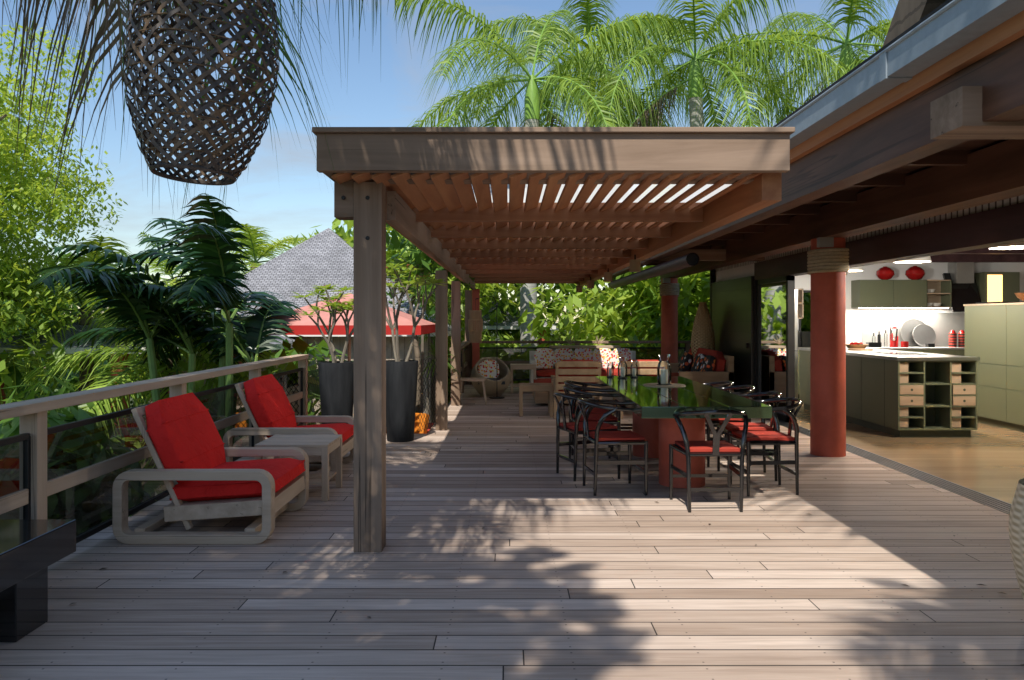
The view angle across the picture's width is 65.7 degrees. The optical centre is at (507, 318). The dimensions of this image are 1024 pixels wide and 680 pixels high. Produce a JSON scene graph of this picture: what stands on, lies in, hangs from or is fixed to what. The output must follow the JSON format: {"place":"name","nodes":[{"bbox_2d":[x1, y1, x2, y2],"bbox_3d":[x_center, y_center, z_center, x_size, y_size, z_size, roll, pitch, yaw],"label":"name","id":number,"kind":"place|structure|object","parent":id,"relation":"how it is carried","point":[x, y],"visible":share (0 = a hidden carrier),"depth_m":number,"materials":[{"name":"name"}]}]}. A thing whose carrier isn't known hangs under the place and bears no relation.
{"place":"outdoors","nodes":[
{"label":"outdoors","id":0,"kind":"place"},
{"bbox_2d":[0,374,157,516],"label":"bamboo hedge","id":1,"kind":"object","parent":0,"point":[64,416],"visible":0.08,"depth_m":7.96,"materials":[{"name":"green plant"}]},
{"bbox_2d":[58,323,690,414],"bbox_3d":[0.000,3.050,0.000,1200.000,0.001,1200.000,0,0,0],"label":"ground","id":2,"kind":"structure","parent":0,"point":[496,339],"depth_m":135.99,"materials":[{"name":"green plant"}]},
{"bbox_2d":[0,21,127,346],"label":"tree","id":3,"kind":"object","parent":2,"relation":"on","point":[31,186],"visible":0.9,"depth_m":11.71,"materials":[{"name":"green plant"}]},
{"bbox_2d":[0,249,157,414],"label":"shrub","id":4,"kind":"object","parent":2,"relation":"on","point":[109,356],"visible":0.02,"depth_m":20.02,"materials":[{"name":"green plant"}]},
{"bbox_2d":[0,235,182,411],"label":"shrub","id":5,"kind":"object","parent":2,"relation":"on","point":[93,256],"visible":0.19,"depth_m":13.09,"materials":[{"name":"green plant"}]},
{"bbox_2d":[15,285,278,415],"bbox_3d":[-5.059,1.255,11.744,3.707,3.593,3.940,0,0,25],"label":"palm","id":6,"kind":"object","parent":2,"relation":"on","point":[126,378],"visible":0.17,"depth_m":11.14,"materials":[{"name":"green plant"}]},
{"bbox_2d":[0,316,295,420],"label":"plant","id":7,"kind":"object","parent":2,"relation":"on","point":[68,335],"depth_m":12.63,"materials":[{"name":"plant"}]},
{"bbox_2d":[27,193,301,401],"bbox_3d":[-4.293,0.796,10.195,2.987,4.524,4.701,0,0,0],"label":"palm clump","id":8,"kind":"object","parent":2,"relation":"on","point":[191,300],"visible":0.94,"depth_m":9.70,"materials":[{"name":"green plant"}]},
{"bbox_2d":[137,231,199,284],"bbox_3d":[-10.098,0.260,24.077,4.604,5.652,4.182,0,0,0],"label":"tree","id":9,"kind":"object","parent":2,"relation":"on","point":[153,264],"visible":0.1,"depth_m":23.64,"materials":[{"name":"green plant"}]},
{"bbox_2d":[1,0,440,237],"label":"palm","id":10,"kind":"object","parent":2,"relation":"on","point":[120,14],"visible":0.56,"depth_m":4.64,"materials":[{"name":"green plant"}]},
{"bbox_2d":[122,0,279,185],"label":"hanging lantern","id":11,"kind":"object","parent":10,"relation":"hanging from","point":[215,166],"visible":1,"depth_m":2.77,"materials":[{"name":"brown wicker"}]},
{"bbox_2d":[200,223,305,273],"bbox_3d":[-6.881,0.241,21.981,3.804,5.651,3.862,0,0,0],"label":"tree","id":12,"kind":"object","parent":2,"relation":"on","point":[269,250],"visible":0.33,"depth_m":21.65,"materials":[{"name":"green plant"}]},
{"bbox_2d":[183,228,461,422],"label":"pavilion","id":13,"kind":"structure","parent":2,"relation":"on","point":[325,257],"depth_m":16.94,"materials":[{"name":"grey"}]},
{"bbox_2d":[0,266,810,424],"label":"garden","id":14,"kind":"object","parent":2,"relation":"on","point":[299,344],"visible":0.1,"depth_m":14.10,"materials":[{"name":"green plant"}]},
{"bbox_2d":[349,222,474,412],"bbox_3d":[-1.591,0.315,14.584,2.298,5.518,3.180,0,0,15],"label":"sea grape tree","id":15,"kind":"object","parent":2,"relation":"on","point":[423,260],"visible":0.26,"depth_m":14.39,"materials":[{"name":"green plant"}]},
{"bbox_2d":[404,273,467,422],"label":"dracaena plants","id":16,"kind":"object","parent":2,"relation":"on","point":[422,338],"visible":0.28,"depth_m":13.59,"materials":[{"name":"green plant"}]},
{"bbox_2d":[461,302,555,344],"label":"pavilion","id":17,"kind":"structure","parent":2,"relation":"on","point":[506,323],"depth_m":22.49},
{"bbox_2d":[393,0,695,346],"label":"royal palm","id":18,"kind":"object","parent":2,"relation":"on","point":[532,102],"visible":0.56,"depth_m":21.22,"materials":[{"name":"green plant"}]},
{"bbox_2d":[293,218,810,402],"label":"trees","id":19,"kind":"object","parent":2,"relation":"on","point":[615,312],"depth_m":19.86,"materials":[{"name":"green plant"}]},
{"bbox_2d":[470,0,702,304],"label":"royal palm","id":20,"kind":"object","parent":2,"relation":"on","point":[589,18],"visible":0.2,"depth_m":25.97,"materials":[{"name":"green plant"}]},
{"bbox_2d":[540,0,849,337],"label":"royal palm","id":21,"kind":"object","parent":2,"relation":"on","point":[696,80],"visible":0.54,"depth_m":21.18,"materials":[{"name":"green plant"}]},
{"bbox_2d":[665,0,895,126],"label":"royal palm","id":22,"kind":"object","parent":2,"relation":"on","point":[847,55],"visible":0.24,"depth_m":22.32,"materials":[{"name":"green plant"}]},
{"bbox_2d":[0,0,898,322],"label":"sky","id":23,"kind":"structure","parent":0,"point":[382,85],"materials":[{"name":"blue"}]},
{"bbox_2d":[0,384,1023,679],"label":"deck floor","id":24,"kind":"structure","parent":0,"point":[508,552],"depth_m":4.36,"materials":[{"name":"brown wood"}]},
{"bbox_2d":[0,519,75,641],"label":"black bench","id":25,"kind":"object","parent":24,"relation":"on","point":[31,550],"visible":1,"depth_m":3.62,"materials":[{"name":"black paint"}]},
{"bbox_2d":[0,354,308,542],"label":"railing","id":26,"kind":"object","parent":24,"relation":"on","point":[72,470],"visible":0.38,"depth_m":5.07,"materials":[{"name":"grey wood"}]},
{"bbox_2d":[112,405,308,543],"bbox_3d":[-2.030,1.018,5.580,1.020,0.864,0.975,0,0,0],"label":"lounge chair","id":27,"kind":"object","parent":24,"relation":"on","point":[269,505],"visible":0.74,"depth_m":5.17,"materials":[{"name":"grey wood"}]},
{"bbox_2d":[145,392,305,500],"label":"lounge chair cushions","id":28,"kind":"object","parent":27,"relation":"on","point":[182,431],"visible":0.75,"depth_m":5.36,"materials":[{"name":"red fabric"}]},
{"bbox_2d":[223,382,353,480],"bbox_3d":[-2.030,1.018,7.550,1.020,0.864,0.975,0,0,0],"label":"lounge chair","id":29,"kind":"object","parent":24,"relation":"on","point":[258,433],"visible":0.35,"depth_m":7.16,"materials":[{"name":"grey wood"}]},
{"bbox_2d":[243,374,353,442],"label":"lounge chair cushions","id":30,"kind":"object","parent":29,"relation":"on","point":[268,402],"visible":0.51,"depth_m":7.41,"materials":[{"name":"red fabric"}]},
{"bbox_2d":[255,435,341,500],"bbox_3d":[-1.720,1.225,6.580,0.580,0.450,0.560,0,0,0],"label":"side table","id":31,"kind":"object","parent":24,"relation":"on","point":[323,446],"visible":0.66,"depth_m":6.44,"materials":[{"name":"grey wood"}]},
{"bbox_2d":[318,361,353,423],"bbox_3d":[-1.980,0.975,9.200,0.430,0.950,0.430,0,0,0],"label":"planter","id":32,"kind":"object","parent":24,"relation":"on","point":[336,383],"visible":0.63,"depth_m":9.03,"materials":[{"name":"ceramic"}]},
{"bbox_2d":[289,284,353,362],"bbox_3d":[-1.979,0.100,9.160,1.073,1.008,0.856,0,0,36],"label":"planter plant","id":33,"kind":"object","parent":32,"relation":"in","point":[339,306],"visible":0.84,"depth_m":9.15,"materials":[{"name":"green plant"}]},
{"bbox_2d":[305,357,435,432],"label":"rope nets","id":34,"kind":"object","parent":24,"relation":"on","point":[418,388],"visible":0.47,"depth_m":9.97,"materials":[{"name":"black"}]},
{"bbox_2d":[386,360,417,441],"bbox_3d":[-1.280,0.975,9.450,0.430,0.950,0.430,0,0,0],"label":"planter","id":35,"kind":"object","parent":24,"relation":"on","point":[401,383],"visible":0.88,"depth_m":9.29,"materials":[{"name":"ceramic"}]},
{"bbox_2d":[386,263,450,361],"bbox_3d":[-1.261,-0.023,9.520,0.929,1.261,1.281,0,0,-36],"label":"planter plant","id":36,"kind":"object","parent":35,"relation":"in","point":[395,272],"visible":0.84,"depth_m":9.38,"materials":[{"name":"green plant"}]},
{"bbox_2d":[386,413,432,433],"bbox_3d":[-1.900,1.677,11.700,1.760,0.647,3.400,0,0,0],"label":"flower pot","id":37,"kind":"object","parent":24,"relation":"on","point":[417,428],"visible":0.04,"depth_m":11.32,"materials":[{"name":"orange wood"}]},
{"bbox_2d":[268,293,434,360],"bbox_3d":[-2.400,0.780,12.000,2.440,2.340,2.440,0,0,0],"label":"red umbrella","id":38,"kind":"object","parent":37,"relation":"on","point":[305,325],"visible":0.42,"depth_m":10.91,"materials":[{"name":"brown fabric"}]},
{"bbox_2d":[460,378,486,404],"bbox_3d":[-0.600,1.231,13.460,0.483,0.441,0.343,0,0,0],"label":"side table","id":39,"kind":"object","parent":24,"relation":"on","point":[476,379],"visible":0.84,"depth_m":13.31,"materials":[{"name":"brown wood"}]},
{"bbox_2d":[472,289,479,384],"bbox_3d":[-0.700,0.400,17.380,0.160,2.100,0.160,0,0,0],"label":"red corner post","id":40,"kind":"object","parent":24,"relation":"on","point":[475,345],"visible":0.46,"depth_m":17.30,"materials":[{"name":"red wood"}]},
{"bbox_2d":[468,296,504,398],"bbox_3d":[-0.389,0.516,14.354,0.755,1.867,0.278,0,0,-38],"label":"hanging wood lantern","id":41,"kind":"object","parent":24,"relation":"on","point":[471,325],"visible":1,"depth_m":14.14,"materials":[{"name":"brown wood"}]},
{"bbox_2d":[471,357,510,396],"bbox_3d":[-0.320,1.092,14.901,0.759,0.724,0.758,0,0,0],"label":"round armchair","id":42,"kind":"object","parent":24,"relation":"on","point":[495,388],"visible":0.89,"depth_m":14.70,"materials":[{"name":"brown wicker"}]},
{"bbox_2d":[477,360,504,383],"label":"egg chair cushions","id":43,"kind":"object","parent":42,"relation":"on","point":[488,369],"visible":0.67,"depth_m":14.96,"materials":[{"name":"fabric"}]},
{"bbox_2d":[510,364,535,392],"bbox_3d":[0.300,1.175,15.700,0.500,0.550,0.500,0,0,0],"label":"side table","id":44,"kind":"object","parent":24,"relation":"on","point":[522,367],"visible":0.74,"depth_m":15.46,"materials":[{"name":"brown wood"}]},
{"bbox_2d":[519,383,552,416],"bbox_3d":[0.420,1.220,12.000,0.500,0.460,0.500,0,0,0],"label":"coffee table","id":45,"kind":"object","parent":24,"relation":"on","point":[536,387],"visible":0.99,"depth_m":11.76,"materials":[{"name":"brown wood"}]},
{"bbox_2d":[312,127,794,551],"bbox_3d":[0.265,0.168,11.105,2.810,2.565,12.990,0,0,0],"label":"pergola","id":46,"kind":"object","parent":24,"relation":"on","point":[532,205],"visible":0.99,"depth_m":4.93,"materials":[{"name":"brown wood"}]},
{"bbox_2d":[576,255,640,292],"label":"pendant lamps","id":47,"kind":"object","parent":46,"relation":"hanging from","point":[634,264],"visible":1,"depth_m":11.74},
{"bbox_2d":[533,392,576,402],"bbox_3d":[0.800,1.305,13.750,0.700,0.190,1.300,0,0,0],"label":"ottoman base","id":48,"kind":"object","parent":24,"relation":"on","point":[540,397],"visible":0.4,"depth_m":13.10,"materials":[{"name":"brown wood"}]},
{"bbox_2d":[450,341,690,392],"bbox_3d":[3.982,0.971,15.537,9.935,0.958,4.375,0,0,0],"label":"railing","id":49,"kind":"object","parent":24,"relation":"on","point":[507,356],"visible":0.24,"depth_m":17.64,"materials":[{"name":"brown wood"}]},
{"bbox_2d":[551,361,602,418],"bbox_3d":[1.020,1.034,11.847,0.720,0.842,0.815,0,0,0],"label":"teak armchair","id":50,"kind":"object","parent":24,"relation":"on","point":[555,379],"visible":0.52,"depth_m":11.49,"materials":[{"name":"brown wood"}]},
{"bbox_2d":[558,360,597,390],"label":"teak armchair cushions","id":51,"kind":"object","parent":50,"relation":"on","point":[577,368],"visible":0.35,"depth_m":11.53,"materials":[{"name":"red fabric"}]},
{"bbox_2d":[529,351,635,382],"bbox_3d":[1.550,1.060,16.125,2.200,0.780,0.850,0,0,0],"label":"sofa frame","id":52,"kind":"object","parent":24,"relation":"on","point":[531,361],"visible":0.21,"depth_m":16.45,"materials":[{"name":"brown wood"}]},
{"bbox_2d":[534,348,632,376],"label":"throw pillows","id":53,"kind":"object","parent":52,"relation":"on","point":[546,359],"visible":0.68,"depth_m":16.28,"materials":[{"name":"multicoloured fabric"}]},
{"bbox_2d":[549,345,620,350],"bbox_3d":[1.650,1.015,17.100,1.500,0.870,0.400,0,0,0],"label":"console table","id":54,"kind":"object","parent":24,"relation":"on","point":[553,347],"visible":0.52,"depth_m":16.90,"materials":[{"name":"brown wood"}]},
{"bbox_2d":[565,336,605,344],"bbox_3d":[1.673,0.455,17.103,0.875,0.211,0.189,0,0,0],"label":"driftwood decor","id":55,"kind":"object","parent":54,"relation":"on","point":[597,342],"visible":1,"depth_m":17.08,"materials":[{"name":"brown wood"}]},
{"bbox_2d":[553,392,620,480],"bbox_3d":[0.720,1.062,7.345,0.605,0.777,0.625,0,0,0],"label":"dining chair","id":56,"kind":"object","parent":24,"relation":"on","point":[561,408],"visible":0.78,"depth_m":7.19,"materials":[{"name":"black paint"}]},
{"bbox_2d":[560,421,616,430],"bbox_3d":[0.738,0.989,7.341,0.402,0.035,0.412,0,0,-20],"label":"chair cushion","id":57,"kind":"object","parent":56,"relation":"on","point":[591,424],"visible":0.68,"depth_m":7.23,"materials":[{"name":"red fabric"}]},
{"bbox_2d":[564,380,613,455],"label":"dining chair","id":58,"kind":"object","parent":24,"relation":"on","point":[572,383],"visible":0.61,"depth_m":8.45,"materials":[{"name":"black paint"}]},
{"bbox_2d":[575,407,607,412],"bbox_3d":[0.925,0.989,8.592,0.444,0.035,0.453,0,0,0],"label":"chair cushion","id":59,"kind":"object","parent":58,"relation":"on","point":[596,410],"visible":0.35,"depth_m":8.43,"materials":[{"name":"red fabric"}]},
{"bbox_2d":[563,385,619,458],"bbox_3d":[0.826,1.062,7.988,0.550,0.777,0.582,0,0,0],"label":"dining chair","id":60,"kind":"object","parent":24,"relation":"on","point":[579,390],"visible":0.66,"depth_m":7.92,"materials":[{"name":"black paint"}]},
{"bbox_2d":[572,413,617,420],"bbox_3d":[0.869,0.989,7.991,0.426,0.035,0.436,0,0,0],"label":"chair cushion","id":61,"kind":"object","parent":60,"relation":"on","point":[597,417],"visible":0.48,"depth_m":7.83,"materials":[{"name":"red fabric"}]},
{"bbox_2d":[577,398,647,495],"bbox_3d":[0.870,1.062,6.725,0.565,0.777,0.593,0,0,0],"label":"dining chair","id":62,"kind":"object","parent":24,"relation":"on","point":[592,404],"visible":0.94,"depth_m":6.51,"materials":[{"name":"black paint"}]},
{"bbox_2d":[586,430,644,440],"bbox_3d":[0.905,0.989,6.726,0.454,0.035,0.462,0,0,0],"label":"chair cushion","id":63,"kind":"object","parent":62,"relation":"on","point":[617,435],"visible":0.89,"depth_m":6.61,"materials":[{"name":"red fabric"}]},
{"bbox_2d":[615,374,646,429],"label":"dining chair","id":64,"kind":"object","parent":24,"relation":"on","point":[618,414],"visible":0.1,"depth_m":9.14,"materials":[{"name":"black paint"}]},
{"bbox_2d":[613,361,666,418],"bbox_3d":[1.970,1.034,11.847,0.720,0.842,0.815,0,0,0],"label":"teak armchair","id":65,"kind":"object","parent":24,"relation":"on","point":[648,364],"visible":0.16,"depth_m":11.46,"materials":[{"name":"brown wood"}]},
{"bbox_2d":[625,360,662,375],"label":"teak armchair cushions","id":66,"kind":"object","parent":65,"relation":"on","point":[645,367],"visible":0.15,"depth_m":11.51,"materials":[{"name":"red fabric"}]},
{"bbox_2d":[633,412,704,487],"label":"table pedestals","id":67,"kind":"object","parent":24,"relation":"on","point":[660,435],"visible":0.52,"depth_m":6.85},
{"bbox_2d":[595,376,771,417],"bbox_3d":[1.525,0.719,7.690,1.004,0.090,3.220,0,0,0],"label":"dining table","id":68,"kind":"object","parent":67,"relation":"on","point":[639,397],"visible":0.77,"depth_m":6.70,"materials":[{"name":"green glass"}]},
{"bbox_2d":[607,354,685,386],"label":"bottles","id":69,"kind":"object","parent":68,"relation":"on","point":[664,378],"visible":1,"depth_m":8.07,"materials":[{"name":"clear glass"}]},
{"bbox_2d":[663,354,733,392],"bbox_3d":[3.185,0.975,13.950,0.870,0.750,2.500,0,0,0],"label":"sofa","id":70,"kind":"object","parent":24,"relation":"on","point":[727,374],"visible":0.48,"depth_m":12.70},
{"bbox_2d":[668,347,725,375],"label":"throw pillows","id":71,"kind":"object","parent":70,"relation":"on","point":[707,360],"depth_m":13.40,"materials":[{"name":"fabric"}]},
{"bbox_2d":[691,302,714,359],"bbox_3d":[3.550,0.575,14.450,0.424,1.750,0.424,0,0,0],"label":"rattan floor lamp","id":72,"kind":"object","parent":24,"relation":"on","point":[702,326],"visible":0.62,"depth_m":14.35,"materials":[{"name":"beige wicker"}]},
{"bbox_2d":[669,410,748,512],"bbox_3d":[1.552,1.062,6.124,0.580,0.777,0.543,0,0,0],"label":"dining chair","id":73,"kind":"object","parent":24,"relation":"on","point":[688,475],"visible":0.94,"depth_m":5.95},
{"bbox_2d":[675,440,739,451],"bbox_3d":[1.550,0.989,6.170,0.423,0.035,0.414,0,0,0],"label":"cushion","id":74,"kind":"object","parent":73,"relation":"on","point":[704,446],"visible":0.87,"depth_m":6.05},
{"bbox_2d":[702,381,733,436],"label":"dining chair","id":75,"kind":"object","parent":24,"relation":"on","point":[729,383],"visible":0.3,"depth_m":8.69,"materials":[{"name":"black paint"}]},
{"bbox_2d":[705,385,755,466],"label":"dining chair","id":76,"kind":"object","parent":24,"relation":"on","point":[708,432],"visible":0.38,"depth_m":7.80,"materials":[{"name":"black paint"}]},
{"bbox_2d":[705,418,743,420],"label":"chair cushion","id":77,"kind":"object","parent":76,"relation":"on","point":[712,419],"visible":0.16,"depth_m":7.80,"materials":[{"name":"red fabric"}]},
{"bbox_2d":[717,392,782,480],"bbox_3d":[2.232,1.062,7.296,0.550,0.777,0.582,0,0,0],"label":"dining chair","id":78,"kind":"object","parent":24,"relation":"on","point":[750,396],"visible":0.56,"depth_m":7.29,"materials":[{"name":"black paint"}]},
{"bbox_2d":[719,422,772,430],"bbox_3d":[2.190,0.989,7.299,0.427,0.035,0.436,0,0,0],"label":"chair cushion","id":79,"kind":"object","parent":78,"relation":"on","point":[752,426],"visible":0.82,"depth_m":7.17,"materials":[{"name":"red fabric"}]},
{"bbox_2d":[659,237,848,456],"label":"red columns","id":80,"kind":"structure","parent":24,"relation":"on","point":[828,264],"depth_m":8.34,"materials":[{"name":"paint"}]},
{"bbox_2d":[729,398,802,496],"bbox_3d":[2.203,1.062,6.723,0.542,0.777,0.580,0,0,0],"label":"dining chair","id":81,"kind":"object","parent":24,"relation":"on","point":[779,463],"visible":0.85,"depth_m":6.51,"materials":[{"name":"black paint"}]},
{"bbox_2d":[732,431,793,440],"bbox_3d":[2.157,0.989,6.721,0.413,0.035,0.422,0,0,0],"label":"chair cushion","id":82,"kind":"object","parent":81,"relation":"on","point":[763,435],"visible":0.9,"depth_m":6.61,"materials":[{"name":"red fabric"}]},
{"bbox_2d":[765,418,1011,513],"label":"door track","id":83,"kind":"structure","parent":24,"relation":"on","point":[984,499],"depth_m":7.18,"materials":[{"name":"black metal"}]},
{"bbox_2d":[1009,478,1023,599],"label":"wicker basket","id":84,"kind":"object","parent":24,"relation":"on","point":[1016,526],"visible":1,"depth_m":3.76,"materials":[{"name":"wicker"}]},
{"bbox_2d":[533,378,558,383],"bbox_3d":[0.800,1.137,13.750,0.680,0.153,1.280,0,0,0],"label":"ottoman cushion","id":85,"kind":"object","parent":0,"point":[543,380],"visible":0.21,"depth_m":13.69,"materials":[{"name":"red fabric"}]},
{"bbox_2d":[69,447,1023,664],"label":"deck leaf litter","id":86,"kind":"object","parent":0,"point":[658,502],"visible":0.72,"depth_m":4.31,"materials":[{"name":"brown plant"}]},
{"bbox_2d":[795,289,797,401],"bbox_3d":[4.650,0.465,13.898,0.600,1.930,0.705,0,0,0],"label":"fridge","id":87,"kind":"object","parent":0,"point":[796,343],"visible":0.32,"depth_m":13.55,"materials":[{"name":"metal"}]},
{"bbox_2d":[798,289,802,318],"bbox_3d":[5.190,-0.275,14.650,0.420,0.550,0.300,0,0,0],"label":"shelf","id":88,"kind":"object","parent":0,"point":[800,303],"visible":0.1,"depth_m":14.59,"materials":[{"name":"beige wood"}]},
{"bbox_2d":[799,290,810,330],"bbox_3d":[5.670,-0.030,14.875,0.500,1.000,0.190,0,0,0],"label":"kitchen window frame","id":89,"kind":"object","parent":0,"point":[806,291],"visible":0.11,"depth_m":14.78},
{"bbox_2d":[613,0,1023,343],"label":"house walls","id":90,"kind":"structure","parent":0,"point":[907,141],"depth_m":5.45,"materials":[{"name":"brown wood"}]},
{"bbox_2d":[609,253,699,288],"bbox_3d":[2.330,-0.750,13.800,0.170,0.167,7.600,0,0,0],"label":"awning","id":91,"kind":"object","parent":90,"relation":"on","point":[684,261],"visible":0.96,"depth_m":11.78,"materials":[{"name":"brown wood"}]},
{"bbox_2d":[798,262,1019,397],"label":"kitchen cabinets","id":92,"kind":"object","parent":90,"relation":"attached to","point":[959,286],"visible":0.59,"depth_m":14.50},
{"bbox_2d":[848,242,1023,271],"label":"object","id":93,"kind":"object","parent":90,"relation":"attached to","point":[1002,247],"visible":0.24,"depth_m":10.29,"materials":[{"name":"white"}]},
{"bbox_2d":[798,347,979,437],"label":"kitchen island","id":94,"kind":"structure","parent":0,"point":[931,395],"depth_m":9.79,"materials":[{"name":"green wood"}]},
{"bbox_2d":[795,402,1023,503],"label":"interior floor","id":95,"kind":"structure","parent":0,"point":[988,460],"depth_m":8.51,"materials":[{"name":"brown wood"}]},
{"bbox_2d":[710,264,794,422],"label":"sliding doors","id":96,"kind":"structure","parent":95,"relation":"on","point":[753,321],"depth_m":12.34,"materials":[{"name":"glass"}]},
{"bbox_2d":[798,266,964,354],"bbox_3d":[5.668,-0.036,13.048,2.889,1.873,5.769,0,0,36],"label":"kitchenware","id":97,"kind":"object","parent":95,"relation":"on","point":[915,332],"visible":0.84,"depth_m":14.52,"materials":[{"name":"white ceramic"}]},
{"bbox_2d":[963,302,1023,432],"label":"kitchen units","id":98,"kind":"object","parent":95,"relation":"on","point":[994,337],"visible":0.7,"depth_m":10.52,"materials":[{"name":"green"}]},
{"bbox_2d":[976,293,1023,303],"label":"bowl","id":99,"kind":"object","parent":98,"relation":"on","point":[1020,296],"visible":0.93,"depth_m":10.70,"materials":[{"name":"orange metal"}]}
]}

